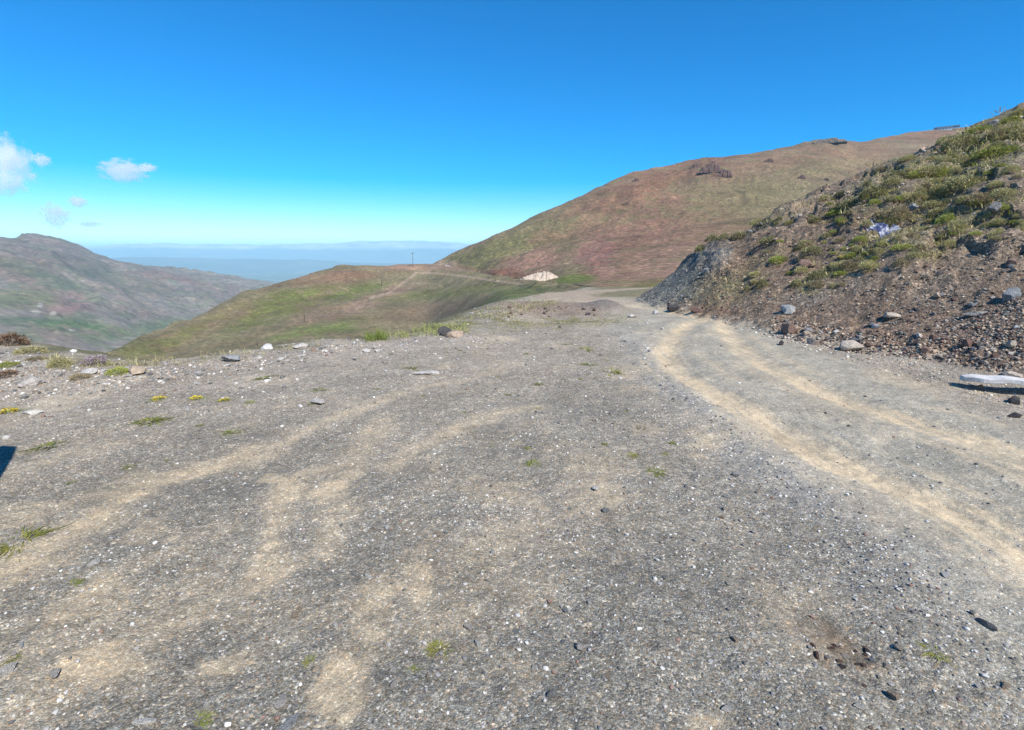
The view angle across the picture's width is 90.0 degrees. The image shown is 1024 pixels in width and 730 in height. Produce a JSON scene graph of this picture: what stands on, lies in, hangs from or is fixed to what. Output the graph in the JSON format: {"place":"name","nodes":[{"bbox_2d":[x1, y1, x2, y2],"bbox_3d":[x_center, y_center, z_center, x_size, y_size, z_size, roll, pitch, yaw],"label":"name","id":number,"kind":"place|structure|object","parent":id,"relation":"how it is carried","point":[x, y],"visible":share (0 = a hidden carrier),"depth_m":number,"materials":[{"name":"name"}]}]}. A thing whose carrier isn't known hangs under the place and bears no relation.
{"place":"outdoors","nodes":[
{"label":"outdoors","id":0,"kind":"place"},
{"bbox_2d":[0,233,275,352],"bbox_3d":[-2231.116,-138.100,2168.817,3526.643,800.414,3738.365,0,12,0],"label":"hillside","id":1,"kind":"structure","parent":0,"point":[60,292],"depth_m":1387.12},
{"bbox_2d":[110,257,407,273],"bbox_3d":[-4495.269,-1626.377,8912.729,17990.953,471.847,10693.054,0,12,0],"label":"foothills","id":2,"kind":"structure","parent":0,"point":[218,266],"depth_m":9992.25,"materials":[{"name":"blue"}]},
{"bbox_2d":[223,272,312,282],"bbox_3d":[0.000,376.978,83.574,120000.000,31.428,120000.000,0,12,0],"label":"sea","id":3,"kind":"structure","parent":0,"point":[276,277],"depth_m":8320.25,"materials":[{"name":"liquid"}]},
{"bbox_2d":[83,241,469,263],"bbox_3d":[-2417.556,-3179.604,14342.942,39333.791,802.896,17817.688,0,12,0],"label":"mountain range","id":4,"kind":"structure","parent":0,"point":[426,252],"depth_m":16328.28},
{"bbox_2d":[106,264,599,359],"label":"hill","id":5,"kind":"structure","parent":0,"point":[341,301],"depth_m":251.93,"materials":[{"name":"green plant"}]},
{"bbox_2d":[0,287,1023,729],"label":"ground","id":6,"kind":"structure","parent":0,"point":[346,685],"depth_m":2.75,"materials":[{"name":"gravel"}]},
{"bbox_2d":[0,662,16,676],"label":"stone","id":7,"kind":"object","parent":6,"relation":"on","point":[8,668],"visible":1,"depth_m":1.97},
{"bbox_2d":[0,369,19,378],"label":"cushion plant","id":8,"kind":"object","parent":6,"relation":"on","point":[8,372],"visible":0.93,"depth_m":6.42,"materials":[{"name":"brown plant"}]},
{"bbox_2d":[0,361,21,368],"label":"cushion plant","id":9,"kind":"object","parent":6,"relation":"on","point":[4,364],"visible":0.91,"depth_m":6.94,"materials":[{"name":"green plant"}]},
{"bbox_2d":[0,406,21,413],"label":"flower clump","id":10,"kind":"object","parent":6,"relation":"on","point":[12,410],"visible":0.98,"depth_m":5.32,"materials":[{"name":"yellow plant"}]},
{"bbox_2d":[0,331,31,346],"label":"cushion plant","id":11,"kind":"object","parent":6,"relation":"on","point":[4,338],"visible":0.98,"depth_m":8.62,"materials":[{"name":"brown plant"}]},
{"bbox_2d":[11,346,48,354],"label":"cushion plant","id":12,"kind":"object","parent":6,"relation":"on","point":[25,349],"visible":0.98,"depth_m":7.80,"materials":[{"name":"green plant"}]},
{"bbox_2d":[17,376,42,387],"bbox_3d":[-5.733,0.202,6.089,0.131,0.129,0.232,11,17,42],"label":"stone","id":13,"kind":"object","parent":6,"relation":"on","point":[31,381],"visible":1,"depth_m":6.06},
{"bbox_2d":[21,409,43,414],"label":"stone","id":14,"kind":"object","parent":6,"relation":"on","point":[33,412],"visible":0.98,"depth_m":5.21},
{"bbox_2d":[0,522,74,561],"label":"weed","id":15,"kind":"object","parent":6,"relation":"on","point":[24,534],"visible":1,"depth_m":2.95,"materials":[{"name":"green plant"}]},
{"bbox_2d":[12,441,65,454],"bbox_3d":[-3.874,0.679,4.294,0.560,0.032,0.510,4,13,18],"label":"weed","id":16,"kind":"object","parent":6,"relation":"on","point":[47,444],"visible":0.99,"depth_m":4.30,"materials":[{"name":"green plant"}]},
{"bbox_2d":[48,668,60,678],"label":"stone","id":17,"kind":"object","parent":6,"relation":"on","point":[53,673],"visible":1,"depth_m":1.97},
{"bbox_2d":[45,356,73,367],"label":"cushion plant","id":18,"kind":"object","parent":6,"relation":"on","point":[59,360],"visible":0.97,"depth_m":6.75,"materials":[{"name":"green plant"}]},
{"bbox_2d":[66,373,91,380],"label":"cushion plant","id":19,"kind":"object","parent":6,"relation":"on","point":[72,377],"visible":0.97,"depth_m":6.31,"materials":[{"name":"brown plant"}]},
{"bbox_2d":[81,368,97,373],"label":"stone","id":20,"kind":"object","parent":6,"relation":"on","point":[90,370],"visible":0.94,"depth_m":6.49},
{"bbox_2d":[86,557,100,566],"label":"stone","id":21,"kind":"object","parent":6,"relation":"on","point":[97,560],"visible":1,"depth_m":2.65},
{"bbox_2d":[77,354,110,366],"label":"cushion plant","id":22,"kind":"object","parent":6,"relation":"on","point":[94,358],"visible":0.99,"depth_m":6.89,"materials":[{"name":"purple plant"}]},
{"bbox_2d":[104,366,128,375],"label":"cushion plant","id":23,"kind":"object","parent":6,"relation":"on","point":[117,369],"visible":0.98,"depth_m":6.47,"materials":[{"name":"green plant"}]},
{"bbox_2d":[128,366,145,374],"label":"stone","id":24,"kind":"object","parent":6,"relation":"on","point":[133,370],"visible":0.94,"depth_m":6.49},
{"bbox_2d":[132,718,156,724],"bbox_3d":[-1.286,1.246,1.793,0.078,0.018,0.024,0,13,-1],"label":"stone","id":25,"kind":"object","parent":6,"relation":"on","point":[142,721],"visible":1,"depth_m":1.78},
{"bbox_2d":[121,414,179,427],"bbox_3d":[-3.462,0.526,4.931,0.471,0.029,0.452,-2,13,-9],"label":"weed","id":26,"kind":"object","parent":6,"relation":"on","point":[155,419],"visible":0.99,"depth_m":4.92,"materials":[{"name":"green plant"}]},
{"bbox_2d":[192,706,219,729],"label":"weed","id":27,"kind":"object","parent":6,"relation":"on","point":[207,717],"visible":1,"depth_m":1.81,"materials":[{"name":"green plant"}]},
{"bbox_2d":[221,354,240,360],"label":"stone","id":28,"kind":"object","parent":6,"relation":"on","point":[231,357],"visible":0.99,"depth_m":7.34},
{"bbox_2d":[274,694,286,708],"bbox_3d":[-0.854,1.239,1.889,0.040,0.024,0.068,-4,13,-16],"label":"stone","id":29,"kind":"object","parent":6,"relation":"on","point":[280,702],"visible":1,"depth_m":1.88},
{"bbox_2d":[277,712,299,729],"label":"stone","id":30,"kind":"object","parent":6,"relation":"on","point":[288,723],"visible":1,"depth_m":1.79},
{"bbox_2d":[293,342,308,348],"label":"stone","id":31,"kind":"object","parent":6,"relation":"on","point":[301,345],"visible":0.98,"depth_m":8.46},
{"bbox_2d":[310,398,324,403],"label":"stone","id":32,"kind":"object","parent":6,"relation":"on","point":[318,401],"visible":1,"depth_m":5.43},
{"bbox_2d":[411,370,439,374],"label":"stone","id":33,"kind":"object","parent":6,"relation":"on","point":[431,372],"visible":0.98,"depth_m":6.72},
{"bbox_2d":[419,639,456,662],"bbox_3d":[-0.310,1.181,2.135,0.221,0.018,0.213,-2,13,-11],"label":"weed","id":34,"kind":"object","parent":6,"relation":"on","point":[435,643],"visible":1,"depth_m":2.14,"materials":[{"name":"green plant"}]},
{"bbox_2d":[437,326,451,335],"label":"stone","id":35,"kind":"object","parent":6,"relation":"on","point":[443,330],"visible":0.76,"depth_m":9.89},
{"bbox_2d":[446,331,463,337],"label":"stone","id":36,"kind":"object","parent":6,"relation":"on","point":[452,334],"visible":1,"depth_m":9.73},
{"bbox_2d":[0,112,1023,408],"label":"rubble","id":37,"kind":"object","parent":6,"relation":"on","point":[942,344],"visible":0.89,"depth_m":8.00,"materials":[{"name":"stone"}]},
{"bbox_2d":[547,689,557,697],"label":"stone","id":38,"kind":"object","parent":6,"relation":"on","point":[552,693],"visible":1,"depth_m":1.88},
{"bbox_2d":[646,466,668,477],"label":"weed","id":39,"kind":"object","parent":6,"relation":"on","point":[662,470],"visible":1,"depth_m":3.76,"materials":[{"name":"green plant"}]},
{"bbox_2d":[781,323,795,333],"bbox_3d":[5.364,-0.703,9.926,0.210,0.228,0.278,4,9,-5],"label":"stone","id":40,"kind":"object","parent":6,"relation":"on","point":[789,328],"visible":0.98,"depth_m":9.82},
{"bbox_2d":[807,337,818,344],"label":"stone","id":41,"kind":"object","parent":6,"relation":"on","point":[812,340],"visible":0.98,"depth_m":9.02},
{"bbox_2d":[840,340,864,350],"bbox_3d":[5.646,-0.323,8.514,0.359,0.187,0.268,-3,6,19],"label":"stone","id":42,"kind":"object","parent":6,"relation":"on","point":[849,345],"visible":0.99,"depth_m":8.44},
{"bbox_2d":[887,689,900,700],"bbox_3d":[1.407,1.217,1.889,0.024,0.036,0.042,-14,21,-32],"label":"stone","id":43,"kind":"object","parent":6,"relation":"on","point":[894,695],"visible":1,"depth_m":1.88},
{"bbox_2d":[918,641,957,668],"bbox_3d":[1.719,1.172,2.075,0.143,0.008,0.144,6,14,27],"label":"weed","id":44,"kind":"object","parent":6,"relation":"on","point":[940,654],"visible":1,"depth_m":2.07,"materials":[{"name":"green plant"}]},
{"bbox_2d":[959,374,1023,384],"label":"board","id":45,"kind":"object","parent":6,"relation":"on","point":[994,379],"visible":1,"depth_m":6.05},
{"bbox_2d":[1002,371,1022,377],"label":"stone","id":46,"kind":"object","parent":6,"relation":"on","point":[1012,374],"visible":0.72,"depth_m":6.51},
{"bbox_2d":[1006,395,1019,404],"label":"stone","id":47,"kind":"object","parent":6,"relation":"on","point":[1014,399],"visible":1,"depth_m":5.65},
{"bbox_2d":[0,0,1023,245],"label":"sky","id":48,"kind":"structure","parent":0,"point":[194,122],"materials":[{"name":"blue"}]},
{"bbox_2d":[37,107,1023,369],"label":"grass","id":49,"kind":"structure","parent":0,"point":[527,307],"depth_m":11.54,"materials":[{"name":"green plant"}]},
{"bbox_2d":[433,127,968,286],"bbox_3d":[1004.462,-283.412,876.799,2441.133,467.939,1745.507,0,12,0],"label":"mountain","id":50,"kind":"structure","parent":0,"point":[663,224],"depth_m":534.01,"materials":[{"name":"red soil"}]},
{"bbox_2d":[520,271,557,280],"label":"rock outcrop","id":51,"kind":"object","parent":50,"relation":"on","point":[543,276],"visible":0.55,"depth_m":207.31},
{"bbox_2d":[696,161,720,174],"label":"rock outcrop","id":52,"kind":"object","parent":50,"relation":"on","point":[712,166],"visible":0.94,"depth_m":664.19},
{"bbox_2d":[716,169,731,176],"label":"rock outcrop","id":53,"kind":"object","parent":50,"relation":"on","point":[725,173],"visible":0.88,"depth_m":644.27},
{"bbox_2d":[811,137,847,144],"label":"rock outcrop","id":54,"kind":"object","parent":50,"relation":"on","point":[836,140],"visible":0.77,"depth_m":857.49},
{"bbox_2d":[934,125,959,129],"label":"summit building","id":55,"kind":"structure","parent":50,"relation":"on","point":[945,127],"depth_m":1132.46,"materials":[{"name":"stone"}]},
{"bbox_2d":[522,287,1023,696],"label":"road","id":56,"kind":"structure","parent":0,"point":[963,525],"depth_m":4.25,"materials":[{"name":"gravel"}]},
{"bbox_2d":[975,617,997,630],"bbox_3d":[2.065,1.125,2.225,0.025,0.034,0.084,-2,13,-8],"label":"stone","id":57,"kind":"object","parent":56,"relation":"on","point":[990,626],"visible":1,"depth_m":2.21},
{"bbox_2d":[637,102,1023,373],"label":"slope","id":58,"kind":"structure","parent":0,"point":[726,250],"depth_m":10.82,"materials":[{"name":"soil"}]},
{"bbox_2d":[667,304,680,310],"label":"rock","id":59,"kind":"object","parent":58,"relation":"on","point":[675,307],"visible":0.9,"depth_m":13.81,"materials":[{"name":"stone"}]},
{"bbox_2d":[703,234,717,241],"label":"shrub","id":60,"kind":"object","parent":58,"relation":"on","point":[713,237],"visible":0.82,"depth_m":17.12,"materials":[{"name":"green plant"}]},
{"bbox_2d":[730,231,743,238],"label":"shrub","id":61,"kind":"object","parent":58,"relation":"on","point":[735,233],"visible":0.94,"depth_m":16.24,"materials":[{"name":"green plant"}]},
{"bbox_2d":[757,235,775,243],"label":"shrub","id":62,"kind":"object","parent":58,"relation":"on","point":[764,239],"visible":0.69,"depth_m":14.08,"materials":[{"name":"green plant"}]},
{"bbox_2d":[768,255,784,262],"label":"shrub","id":63,"kind":"object","parent":58,"relation":"on","point":[773,258],"visible":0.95,"depth_m":12.94,"materials":[{"name":"green plant"}]},
{"bbox_2d":[781,304,795,314],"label":"rock","id":64,"kind":"object","parent":58,"relation":"on","point":[787,309],"visible":0.95,"depth_m":10.60,"materials":[{"name":"stone"}]},
{"bbox_2d":[798,259,814,267],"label":"rock","id":65,"kind":"object","parent":58,"relation":"on","point":[805,262],"visible":0.77,"depth_m":11.87,"materials":[{"name":"stone"}]},
{"bbox_2d":[800,244,822,254],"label":"shrub","id":66,"kind":"object","parent":58,"relation":"on","point":[807,249],"visible":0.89,"depth_m":12.21,"materials":[{"name":"green plant"}]},
{"bbox_2d":[806,280,822,287],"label":"shrub","id":67,"kind":"object","parent":58,"relation":"on","point":[811,283],"visible":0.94,"depth_m":10.87,"materials":[{"name":"green plant"}]},
{"bbox_2d":[805,270,824,279],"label":"shrub","id":68,"kind":"object","parent":58,"relation":"on","point":[812,274],"visible":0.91,"depth_m":11.22,"materials":[{"name":"green plant"}]},
{"bbox_2d":[818,193,835,201],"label":"shrub","id":69,"kind":"object","parent":58,"relation":"on","point":[823,196],"visible":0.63,"depth_m":15.50,"materials":[{"name":"green plant"}]},
{"bbox_2d":[835,197,859,210],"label":"shrub","id":70,"kind":"object","parent":58,"relation":"on","point":[848,202],"visible":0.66,"depth_m":13.58,"materials":[{"name":"green plant"}]},
{"bbox_2d":[838,259,858,269],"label":"shrub","id":71,"kind":"object","parent":58,"relation":"on","point":[850,263],"visible":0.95,"depth_m":10.84,"materials":[{"name":"green plant"}]},
{"bbox_2d":[855,260,880,268],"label":"shrub","id":72,"kind":"object","parent":58,"relation":"on","point":[864,264],"visible":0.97,"depth_m":10.36,"materials":[{"name":"green plant"}]},
{"bbox_2d":[857,184,887,197],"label":"shrub","id":73,"kind":"object","parent":58,"relation":"on","point":[873,187],"visible":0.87,"depth_m":13.02,"materials":[{"name":"green plant"}]},
{"bbox_2d":[865,219,899,236],"bbox_3d":[8.607,-3.159,11.889,0.497,0.474,0.674,-8,15,-32],"label":"plastic sheet","id":74,"kind":"object","parent":58,"relation":"on","point":[883,228],"visible":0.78,"depth_m":11.81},
{"bbox_2d":[878,215,896,223],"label":"shrub","id":75,"kind":"object","parent":58,"relation":"on","point":[890,219],"visible":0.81,"depth_m":11.98,"materials":[{"name":"green plant"}]},
{"bbox_2d":[881,177,900,185],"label":"shrub","id":76,"kind":"object","parent":58,"relation":"on","point":[894,179],"visible":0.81,"depth_m":12.96,"materials":[{"name":"green plant"}]},
{"bbox_2d":[883,312,900,317],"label":"rock","id":77,"kind":"object","parent":58,"relation":"on","point":[890,315],"visible":0.91,"depth_m":8.78,"materials":[{"name":"stone"}]},
{"bbox_2d":[876,203,912,218],"bbox_3d":[9.080,-3.615,12.052,0.664,0.374,0.767,-12,17,-42],"label":"shrub","id":78,"kind":"object","parent":58,"relation":"on","point":[897,208],"visible":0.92,"depth_m":11.95,"materials":[{"name":"green plant"}]},
{"bbox_2d":[888,169,908,178],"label":"shrub","id":79,"kind":"object","parent":58,"relation":"on","point":[900,172],"visible":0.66,"depth_m":13.28,"materials":[{"name":"green plant"}]},
{"bbox_2d":[891,256,909,266],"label":"shrub","id":80,"kind":"object","parent":58,"relation":"on","point":[897,262],"visible":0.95,"depth_m":9.70,"materials":[{"name":"green plant"}]},
{"bbox_2d":[889,243,915,249],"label":"shrub","id":81,"kind":"object","parent":58,"relation":"on","point":[899,246],"visible":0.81,"depth_m":10.28,"materials":[{"name":"green plant"}]},
{"bbox_2d":[898,154,918,161],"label":"shrub","id":82,"kind":"object","parent":58,"relation":"on","point":[907,157],"visible":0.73,"depth_m":18.77,"materials":[{"name":"green plant"}]},
{"bbox_2d":[900,191,919,198],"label":"shrub","id":83,"kind":"object","parent":58,"relation":"on","point":[907,194],"visible":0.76,"depth_m":12.19,"materials":[{"name":"green plant"}]},
{"bbox_2d":[904,251,922,257],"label":"shrub","id":84,"kind":"object","parent":58,"relation":"on","point":[919,255],"visible":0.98,"depth_m":9.64,"materials":[{"name":"green plant"}]},
{"bbox_2d":[908,169,925,178],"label":"shrub","id":85,"kind":"object","parent":58,"relation":"on","point":[918,174],"visible":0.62,"depth_m":13.13,"materials":[{"name":"green plant"}]},
{"bbox_2d":[909,191,928,198],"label":"shrub","id":86,"kind":"object","parent":58,"relation":"on","point":[923,195],"visible":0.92,"depth_m":12.05,"materials":[{"name":"green plant"}]},
{"bbox_2d":[913,163,947,175],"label":"shrub","id":87,"kind":"object","parent":58,"relation":"on","point":[931,167],"visible":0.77,"depth_m":13.01,"materials":[{"name":"green plant"}]},
{"bbox_2d":[917,198,949,208],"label":"shrub","id":88,"kind":"object","parent":58,"relation":"on","point":[927,204],"visible":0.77,"depth_m":11.67,"materials":[{"name":"green plant"}]},
{"bbox_2d":[928,183,943,196],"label":"shrub","id":89,"kind":"object","parent":58,"relation":"on","point":[932,191],"visible":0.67,"depth_m":12.08,"materials":[{"name":"green plant"}]},
{"bbox_2d":[926,207,945,214],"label":"shrub","id":90,"kind":"object","parent":58,"relation":"on","point":[935,209],"visible":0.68,"depth_m":11.45,"materials":[{"name":"green plant"}]},
{"bbox_2d":[934,213,956,224],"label":"shrub","id":91,"kind":"object","parent":58,"relation":"on","point":[942,218],"visible":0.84,"depth_m":10.72,"materials":[{"name":"green plant"}]},
{"bbox_2d":[946,224,965,232],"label":"shrub","id":92,"kind":"object","parent":58,"relation":"on","point":[954,227],"visible":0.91,"depth_m":10.04,"materials":[{"name":"green plant"}]},
{"bbox_2d":[946,219,966,227],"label":"shrub","id":93,"kind":"object","parent":58,"relation":"on","point":[949,223],"visible":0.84,"depth_m":10.09,"materials":[{"name":"green plant"}]},
{"bbox_2d":[936,132,980,151],"bbox_3d":[12.599,-6.288,14.369,0.866,0.475,1.024,-12,17,-44],"label":"shrub","id":94,"kind":"object","parent":58,"relation":"on","point":[966,138],"visible":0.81,"depth_m":14.20,"materials":[{"name":"green plant"}]},
{"bbox_2d":[952,195,973,204],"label":"shrub","id":95,"kind":"object","parent":58,"relation":"on","point":[960,200],"visible":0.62,"depth_m":10.85,"materials":[{"name":"green plant"}]},
{"bbox_2d":[937,172,989,191],"bbox_3d":[10.239,-4.136,11.519,0.891,0.430,1.065,3,13,12],"label":"shrub","id":96,"kind":"object","parent":58,"relation":"on","point":[962,179],"visible":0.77,"depth_m":11.39,"materials":[{"name":"green plant"}]},
{"bbox_2d":[961,339,972,346],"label":"rock","id":97,"kind":"object","parent":58,"relation":"on","point":[966,342],"visible":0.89,"depth_m":7.43,"materials":[{"name":"stone"}]},
{"bbox_2d":[964,125,993,133],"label":"shrub","id":98,"kind":"object","parent":58,"relation":"on","point":[978,128],"visible":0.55,"depth_m":17.96,"materials":[{"name":"green plant"}]},
{"bbox_2d":[964,191,997,202],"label":"shrub","id":99,"kind":"object","parent":58,"relation":"on","point":[970,197],"visible":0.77,"depth_m":10.54,"materials":[{"name":"green plant"}]},
{"bbox_2d":[968,143,1020,159],"bbox_3d":[11.957,-5.271,12.618,1.074,0.327,1.092,5,13,21],"label":"shrub","id":100,"kind":"object","parent":58,"relation":"on","point":[992,148],"visible":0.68,"depth_m":12.38,"materials":[{"name":"green plant"}]},
{"bbox_2d":[985,180,1003,187],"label":"shrub","id":101,"kind":"object","parent":58,"relation":"on","point":[989,184],"visible":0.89,"depth_m":10.48,"materials":[{"name":"green plant"}]},
{"bbox_2d":[989,202,1001,212],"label":"rock","id":102,"kind":"object","parent":58,"relation":"on","point":[996,208],"visible":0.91,"depth_m":9.74,"materials":[{"name":"stone"}]},
{"bbox_2d":[987,128,1005,136],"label":"shrub","id":103,"kind":"object","parent":58,"relation":"on","point":[995,130],"visible":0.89,"depth_m":13.55,"materials":[{"name":"green plant"}]},
{"bbox_2d":[987,140,1006,149],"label":"shrub","id":104,"kind":"object","parent":58,"relation":"on","point":[994,143],"visible":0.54,"depth_m":12.62,"materials":[{"name":"green plant"}]},
{"bbox_2d":[990,216,1009,224],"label":"shrub","id":105,"kind":"object","parent":58,"relation":"on","point":[1000,219],"visible":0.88,"depth_m":9.60,"materials":[{"name":"green plant"}]},
{"bbox_2d":[988,186,1016,197],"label":"shrub","id":106,"kind":"object","parent":58,"relation":"on","point":[1002,191],"visible":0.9,"depth_m":10.00,"materials":[{"name":"green plant"}]},
{"bbox_2d":[997,115,1023,123],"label":"shrub","id":107,"kind":"object","parent":58,"relation":"on","point":[1004,120],"visible":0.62,"depth_m":17.88,"materials":[{"name":"green plant"}]},
{"bbox_2d":[1004,340,1016,347],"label":"rock","id":108,"kind":"object","parent":58,"relation":"on","point":[1011,343],"visible":0.99,"depth_m":7.03,"materials":[{"name":"stone"}]},
{"bbox_2d":[1000,164,1021,173],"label":"shrub","id":109,"kind":"object","parent":58,"relation":"on","point":[1007,168],"visible":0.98,"depth_m":10.62,"materials":[{"name":"green plant"}]},
{"bbox_2d":[1002,287,1020,300],"bbox_3d":[7.736,-1.081,7.940,0.215,0.258,0.403,9,15,34],"label":"rock","id":110,"kind":"object","parent":58,"relation":"on","point":[1009,294],"visible":0.83,"depth_m":7.83,"materials":[{"name":"stone"}]},
{"bbox_2d":[1006,125,1023,139],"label":"shrub","id":111,"kind":"object","parent":58,"relation":"on","point":[1019,133],"visible":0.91,"depth_m":13.26,"materials":[{"name":"green plant"}]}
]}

